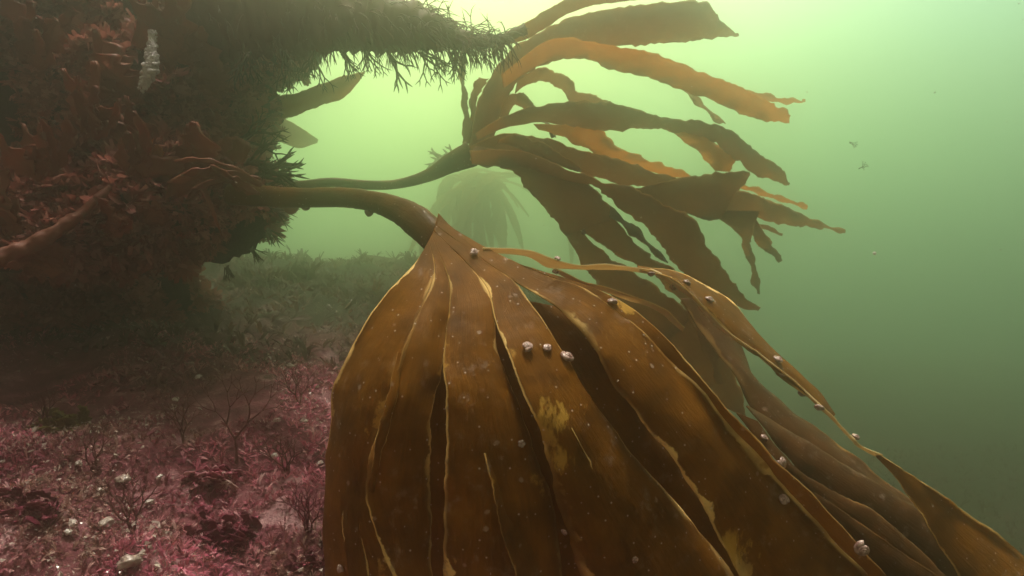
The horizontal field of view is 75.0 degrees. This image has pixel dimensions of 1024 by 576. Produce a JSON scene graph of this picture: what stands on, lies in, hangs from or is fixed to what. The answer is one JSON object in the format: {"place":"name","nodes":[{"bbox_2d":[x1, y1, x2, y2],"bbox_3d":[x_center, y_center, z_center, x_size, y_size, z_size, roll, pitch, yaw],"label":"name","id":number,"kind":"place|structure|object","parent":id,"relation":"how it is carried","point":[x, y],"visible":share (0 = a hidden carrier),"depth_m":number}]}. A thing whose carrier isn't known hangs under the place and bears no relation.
{"place":"outdoors","nodes":[
{"label":"outdoors","id":0,"kind":"place"},
{"bbox_2d":[0,258,1023,575],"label":"seabed","id":1,"kind":"structure","parent":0,"point":[882,404],"depth_m":1.40},
{"bbox_2d":[0,387,63,418],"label":"seaweed bush","id":2,"kind":"object","parent":1,"relation":"on","point":[43,410],"visible":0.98,"depth_m":1.07},
{"bbox_2d":[0,486,68,526],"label":"red seaweed","id":3,"kind":"object","parent":1,"relation":"on","point":[41,509],"visible":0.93,"depth_m":0.78},
{"bbox_2d":[24,404,92,433],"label":"red seaweed","id":4,"kind":"object","parent":1,"relation":"on","point":[60,419],"visible":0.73,"depth_m":1.08},
{"bbox_2d":[50,420,124,467],"bbox_3d":[-0.563,0.212,0.891,0.087,0.076,0.043,-2,11,-10],"label":"seaweed bush","id":5,"kind":"object","parent":1,"relation":"on","point":[95,456],"visible":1,"depth_m":0.90},
{"bbox_2d":[94,487,107,495],"bbox_3d":[-0.536,0.264,0.867,0.014,0.009,0.019,0,11,0],"label":"shell fragment","id":6,"kind":"object","parent":1,"relation":"on","point":[99,489],"visible":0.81,"depth_m":0.86},
{"bbox_2d":[97,516,113,529],"bbox_3d":[-0.493,0.284,0.809,0.022,0.014,0.019,10,15,40],"label":"shell fragment","id":7,"kind":"object","parent":1,"relation":"on","point":[109,519],"visible":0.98,"depth_m":0.81},
{"bbox_2d":[114,473,130,482],"bbox_3d":[-0.523,0.257,0.898,0.021,0.011,0.014,-10,15,-41],"label":"shell fragment","id":8,"kind":"object","parent":1,"relation":"on","point":[120,479],"visible":0.94,"depth_m":0.90},
{"bbox_2d":[83,462,167,532],"bbox_3d":[-0.460,0.260,0.801,0.087,0.086,0.053,0,11,0],"label":"seaweed bush","id":9,"kind":"object","parent":1,"relation":"on","point":[127,520],"visible":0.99,"depth_m":0.80},
{"bbox_2d":[115,554,142,570],"bbox_3d":[-0.422,0.302,0.736,0.027,0.017,0.021,-9,14,-40],"label":"shell fragment","id":10,"kind":"object","parent":1,"relation":"on","point":[126,561],"visible":1,"depth_m":0.73},
{"bbox_2d":[0,0,321,334],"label":"rock overhang","id":11,"kind":"object","parent":1,"relation":"on","point":[243,240],"visible":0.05,"depth_m":1.27},
{"bbox_2d":[0,170,23,240],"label":"red seaweed","id":12,"kind":"object","parent":11,"relation":"attached to","point":[11,224],"visible":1,"depth_m":1.00},
{"bbox_2d":[0,117,77,181],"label":"red seaweed","id":13,"kind":"object","parent":11,"relation":"attached to","point":[39,163],"visible":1,"depth_m":1.01},
{"bbox_2d":[0,0,78,70],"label":"red seaweed","id":14,"kind":"object","parent":11,"relation":"attached to","point":[38,43],"visible":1,"depth_m":1.08},
{"bbox_2d":[60,61,134,140],"bbox_3d":[-0.642,-0.289,1.026,0.112,0.121,0.054,0,11,0],"label":"red seaweed","id":15,"kind":"object","parent":11,"relation":"attached to","point":[89,113],"visible":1,"depth_m":1.03},
{"bbox_2d":[73,28,140,107],"bbox_3d":[-0.659,-0.355,1.091,0.099,0.129,0.066,0,11,0],"label":"red seaweed","id":16,"kind":"object","parent":11,"relation":"attached to","point":[119,78],"visible":0.73,"depth_m":1.09},
{"bbox_2d":[100,95,154,178],"bbox_3d":[-0.609,-0.238,1.058,0.096,0.130,0.052,8,14,35],"label":"red seaweed","id":17,"kind":"object","parent":11,"relation":"attached to","point":[131,133],"visible":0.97,"depth_m":1.06},
{"bbox_2d":[137,29,159,92],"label":"crusted stalk","id":18,"kind":"object","parent":11,"relation":"attached to","point":[149,71],"visible":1,"depth_m":1.07},
{"bbox_2d":[0,0,316,336],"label":"rock turf","id":19,"kind":"structure","parent":11,"relation":"on","point":[109,270],"depth_m":1.22},
{"bbox_2d":[0,185,112,268],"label":"seaweed stalk","id":20,"kind":"object","parent":19,"relation":"attached to","point":[36,242],"visible":1,"depth_m":0.97},
{"bbox_2d":[129,0,203,71],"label":"red seaweed","id":21,"kind":"object","parent":11,"relation":"attached to","point":[173,27],"visible":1,"depth_m":1.12},
{"bbox_2d":[223,265,234,281],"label":"seaweed tuft","id":22,"kind":"object","parent":11,"relation":"hanging from","point":[228,272],"visible":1,"depth_m":1.19},
{"bbox_2d":[249,246,267,263],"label":"seaweed tuft","id":23,"kind":"object","parent":11,"relation":"hanging from","point":[253,252],"visible":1,"depth_m":1.19},
{"bbox_2d":[239,106,290,168],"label":"seaweed tuft","id":24,"kind":"object","parent":11,"relation":"hanging from","point":[249,134],"visible":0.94,"depth_m":1.13},
{"bbox_2d":[243,132,297,186],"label":"seaweed tuft","id":25,"kind":"object","parent":11,"relation":"attached to","point":[252,161],"visible":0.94,"depth_m":1.12},
{"bbox_2d":[265,227,287,246],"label":"seaweed tuft","id":26,"kind":"object","parent":11,"relation":"hanging from","point":[268,230],"visible":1,"depth_m":1.19},
{"bbox_2d":[254,147,308,187],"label":"seaweed tuft","id":27,"kind":"object","parent":11,"relation":"hanging from","point":[281,174],"visible":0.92,"depth_m":1.15},
{"bbox_2d":[272,207,299,229],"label":"seaweed tuft","id":28,"kind":"object","parent":11,"relation":"hanging from","point":[277,211],"visible":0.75,"depth_m":1.19},
{"bbox_2d":[280,119,317,147],"bbox_3d":[-0.843,-0.586,2.495,0.235,0.124,0.022,1,11,6],"label":"kelp","id":29,"kind":"object","parent":11,"relation":"attached to","point":[299,137],"visible":0.6,"depth_m":2.49},
{"bbox_2d":[280,71,364,117],"bbox_3d":[-0.510,-0.437,1.524,0.393,0.099,0.035,4,12,21],"label":"kelp","id":30,"kind":"object","parent":11,"relation":"attached to","point":[302,101],"visible":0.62,"depth_m":1.49},
{"bbox_2d":[185,0,634,76],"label":"kelp","id":31,"kind":"object","parent":11,"relation":"attached to","point":[236,30],"visible":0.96,"depth_m":1.12},
{"bbox_2d":[225,52,262,93],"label":"seaweed tuft","id":32,"kind":"object","parent":31,"relation":"hanging from","point":[244,61],"visible":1,"depth_m":1.10},
{"bbox_2d":[272,49,309,95],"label":"seaweed tuft","id":33,"kind":"object","parent":31,"relation":"hanging from","point":[288,70],"visible":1,"depth_m":1.10},
{"bbox_2d":[293,50,337,93],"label":"seaweed tuft","id":34,"kind":"object","parent":31,"relation":"hanging from","point":[310,64],"visible":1,"depth_m":1.10},
{"bbox_2d":[340,49,363,81],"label":"seaweed tuft","id":35,"kind":"object","parent":31,"relation":"hanging from","point":[346,58],"visible":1,"depth_m":1.10},
{"bbox_2d":[355,50,389,78],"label":"seaweed tuft","id":36,"kind":"object","parent":31,"relation":"hanging from","point":[367,54],"visible":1,"depth_m":1.10},
{"bbox_2d":[384,48,417,92],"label":"seaweed tuft","id":37,"kind":"object","parent":31,"relation":"hanging from","point":[394,62],"visible":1,"depth_m":1.10},
{"bbox_2d":[415,47,461,92],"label":"seaweed tuft","id":38,"kind":"object","parent":31,"relation":"hanging from","point":[437,64],"visible":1,"depth_m":1.10},
{"bbox_2d":[438,50,467,84],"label":"seaweed tuft","id":39,"kind":"object","parent":31,"relation":"hanging from","point":[455,67],"visible":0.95,"depth_m":1.10},
{"bbox_2d":[476,46,491,61],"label":"seaweed tuft","id":40,"kind":"object","parent":31,"relation":"hanging from","point":[481,51],"visible":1,"depth_m":1.10},
{"bbox_2d":[284,0,845,415],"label":"kelp","id":41,"kind":"object","parent":11,"relation":"attached to","point":[664,202],"visible":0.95,"depth_m":1.46},
{"bbox_2d":[425,144,451,168],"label":"seaweed tuft","id":42,"kind":"object","parent":41,"relation":"attached to","point":[436,155],"visible":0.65,"depth_m":2.59},
{"bbox_2d":[223,184,1023,575],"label":"kelp","id":43,"kind":"object","parent":11,"relation":"attached to","point":[655,458],"visible":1,"depth_m":0.61},
{"bbox_2d":[129,121,251,239],"bbox_3d":[-0.461,-0.176,1.048,0.250,0.172,0.156,7,13,34],"label":"red seaweed","id":44,"kind":"object","parent":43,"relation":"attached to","point":[198,142],"visible":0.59,"depth_m":1.09},
{"bbox_2d":[166,157,261,195],"bbox_3d":[-0.447,-0.167,1.003,0.134,0.059,0.032,-3,12,-17],"label":"red seaweed","id":45,"kind":"object","parent":43,"relation":"on","point":[235,174],"visible":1,"depth_m":1.01},
{"bbox_2d":[265,172,289,186],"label":"seaweed tuft","id":46,"kind":"object","parent":43,"relation":"attached to","point":[274,182],"visible":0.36,"depth_m":1.14},
{"bbox_2d":[283,208,298,214],"bbox_3d":[-0.352,-0.123,1.059,0.025,0.013,0.022,0,-11,0],"label":"limpet","id":47,"kind":"object","parent":43,"relation":"attached to","point":[289,211],"visible":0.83,"depth_m":1.05},
{"bbox_2d":[337,564,343,572],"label":"snail","id":48,"kind":"object","parent":43,"relation":"attached to","point":[340,569],"visible":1,"depth_m":0.61},
{"bbox_2d":[364,210,372,216],"bbox_3d":[-0.187,-0.097,0.874,0.013,0.008,0.011,0,-11,0],"label":"limpet","id":49,"kind":"object","parent":43,"relation":"attached to","point":[368,213],"visible":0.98,"depth_m":0.87},
{"bbox_2d":[470,248,477,254],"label":"snail","id":50,"kind":"object","parent":43,"relation":"on","point":[474,251],"visible":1,"depth_m":0.68},
{"bbox_2d":[518,440,525,447],"bbox_3d":[0.008,0.134,0.572,0.007,0.007,0.003,0,0,0],"label":"barnacle","id":51,"kind":"object","parent":43,"relation":"attached to","point":[521,443],"visible":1,"depth_m":0.57},
{"bbox_2d":[522,342,532,351],"bbox_3d":[0.014,0.051,0.591,0.010,0.007,0.010,-25,42,-29],"label":"snail","id":52,"kind":"object","parent":43,"relation":"on","point":[528,346],"visible":1,"depth_m":0.59},
{"bbox_2d":[543,344,551,350],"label":"snail","id":53,"kind":"object","parent":43,"relation":"attached to","point":[547,347],"visible":1,"depth_m":0.59},
{"bbox_2d":[560,351,573,361],"bbox_3d":[0.050,0.062,0.600,0.012,0.008,0.011,0,11,2],"label":"snail","id":54,"kind":"object","parent":43,"relation":"attached to","point":[566,356],"visible":1,"depth_m":0.60},
{"bbox_2d":[607,298,617,303],"bbox_3d":[0.098,0.012,0.650,0.010,0.006,0.009,-15,25,-29],"label":"snail","id":55,"kind":"object","parent":43,"relation":"on","point":[612,300],"visible":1,"depth_m":0.65},
{"bbox_2d":[632,556,637,562],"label":"snail","id":56,"kind":"object","parent":43,"relation":"attached to","point":[635,559],"visible":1,"depth_m":0.58},
{"bbox_2d":[705,296,713,301],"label":"snail","id":57,"kind":"object","parent":43,"relation":"on","point":[709,298],"visible":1,"depth_m":0.71},
{"bbox_2d":[761,434,767,441],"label":"snail","id":58,"kind":"object","parent":43,"relation":"attached to","point":[764,437],"visible":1,"depth_m":0.66},
{"bbox_2d":[773,356,782,362],"bbox_3d":[0.287,0.076,0.720,0.010,0.007,0.010,29,20,-4],"label":"snail","id":59,"kind":"object","parent":43,"relation":"on","point":[778,359],"visible":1,"depth_m":0.72},
{"bbox_2d":[776,457,786,467],"bbox_3d":[0.267,0.173,0.661,0.013,0.011,0.007,-6,12,-28],"label":"snail","id":60,"kind":"object","parent":43,"relation":"attached to","point":[782,462],"visible":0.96,"depth_m":0.66},
{"bbox_2d":[779,494,789,504],"bbox_3d":[0.257,0.200,0.630,0.011,0.011,0.008,-27,-16,-26],"label":"snail","id":61,"kind":"object","parent":43,"relation":"on","point":[784,499],"visible":1,"depth_m":0.63},
{"bbox_2d":[814,404,824,410],"bbox_3d":[0.329,0.128,0.714,0.011,0.007,0.010,10,-28,45],"label":"snail","id":62,"kind":"object","parent":43,"relation":"attached to","point":[818,407],"visible":1,"depth_m":0.71},
{"bbox_2d":[852,433,859,439],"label":"snail","id":63,"kind":"object","parent":43,"relation":"on","point":[856,436],"visible":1,"depth_m":0.74},
{"bbox_2d":[854,540,869,555],"bbox_3d":[0.340,0.253,0.648,0.015,0.015,0.010,38,16,-4],"label":"snail","id":64,"kind":"object","parent":43,"relation":"attached to","point":[861,548],"visible":1,"depth_m":0.65},
{"bbox_2d":[148,389,201,443],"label":"seaweed bush","id":65,"kind":"object","parent":1,"relation":"on","point":[181,430],"visible":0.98,"depth_m":1.02},
{"bbox_2d":[0,316,354,575],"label":"seabed turf","id":66,"kind":"structure","parent":1,"relation":"on","point":[132,374],"depth_m":0.93},
{"bbox_2d":[64,528,72,535],"bbox_3d":[-0.517,0.284,0.778,0.011,0.007,0.011,0,11,0],"label":"shell fragment","id":67,"kind":"object","parent":66,"relation":"on","point":[69,531],"visible":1,"depth_m":0.78},
{"bbox_2d":[145,499,153,503],"bbox_3d":[-0.483,0.284,0.888,0.013,0.006,0.010,-8,14,-36],"label":"shell fragment","id":68,"kind":"object","parent":66,"relation":"on","point":[148,501],"visible":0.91,"depth_m":0.89},
{"bbox_2d":[0,288,367,575],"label":"shell grit","id":69,"kind":"object","parent":1,"relation":"on","point":[72,522],"visible":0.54,"depth_m":0.96},
{"bbox_2d":[180,463,244,499],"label":"red seaweed","id":70,"kind":"object","parent":1,"relation":"on","point":[214,477],"visible":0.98,"depth_m":0.94},
{"bbox_2d":[183,509,261,548],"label":"red seaweed","id":71,"kind":"object","parent":1,"relation":"on","point":[228,530],"visible":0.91,"depth_m":0.85},
{"bbox_2d":[184,372,290,463],"bbox_3d":[-0.403,0.189,0.976,0.162,0.153,0.057,2,11,8],"label":"seaweed bush","id":72,"kind":"object","parent":1,"relation":"on","point":[236,437],"visible":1,"depth_m":0.98},
{"bbox_2d":[243,433,309,474],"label":"seaweed bush","id":73,"kind":"object","parent":1,"relation":"on","point":[286,460],"visible":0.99,"depth_m":0.96},
{"bbox_2d":[267,478,323,533],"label":"seaweed bush","id":74,"kind":"object","parent":1,"relation":"on","point":[305,519],"visible":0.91,"depth_m":0.86},
{"bbox_2d":[273,365,324,402],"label":"seaweed bush","id":75,"kind":"object","parent":1,"relation":"on","point":[296,384],"visible":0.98,"depth_m":1.22},
{"bbox_2d":[284,549,324,571],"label":"red seaweed","id":76,"kind":"object","parent":1,"relation":"on","point":[310,556],"visible":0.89,"depth_m":0.83},
{"bbox_2d":[232,255,550,304],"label":"rock ridge","id":77,"kind":"object","parent":1,"relation":"on","point":[377,258],"visible":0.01,"depth_m":3.23},
{"bbox_2d":[210,248,553,305],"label":"ridge turf","id":78,"kind":"structure","parent":77,"relation":"on","point":[301,270],"depth_m":2.23},
{"bbox_2d":[408,168,573,269],"bbox_3d":[-0.134,-0.404,5.728,1.301,1.217,1.016,5,12,23],"label":"kelp","id":79,"kind":"object","parent":1,"relation":"on","point":[473,194],"visible":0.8,"depth_m":5.61},
{"bbox_2d":[0,246,1023,555],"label":"deep turf","id":80,"kind":"structure","parent":1,"relation":"on","point":[148,336],"depth_m":1.86},
{"bbox_2d":[36,0,1023,574],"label":"marine snow","id":81,"kind":"structure","parent":0,"point":[536,158],"depth_m":0.62},
{"bbox_2d":[244,0,1023,365],"label":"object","id":82,"kind":"structure","parent":0,"point":[938,197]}
]}

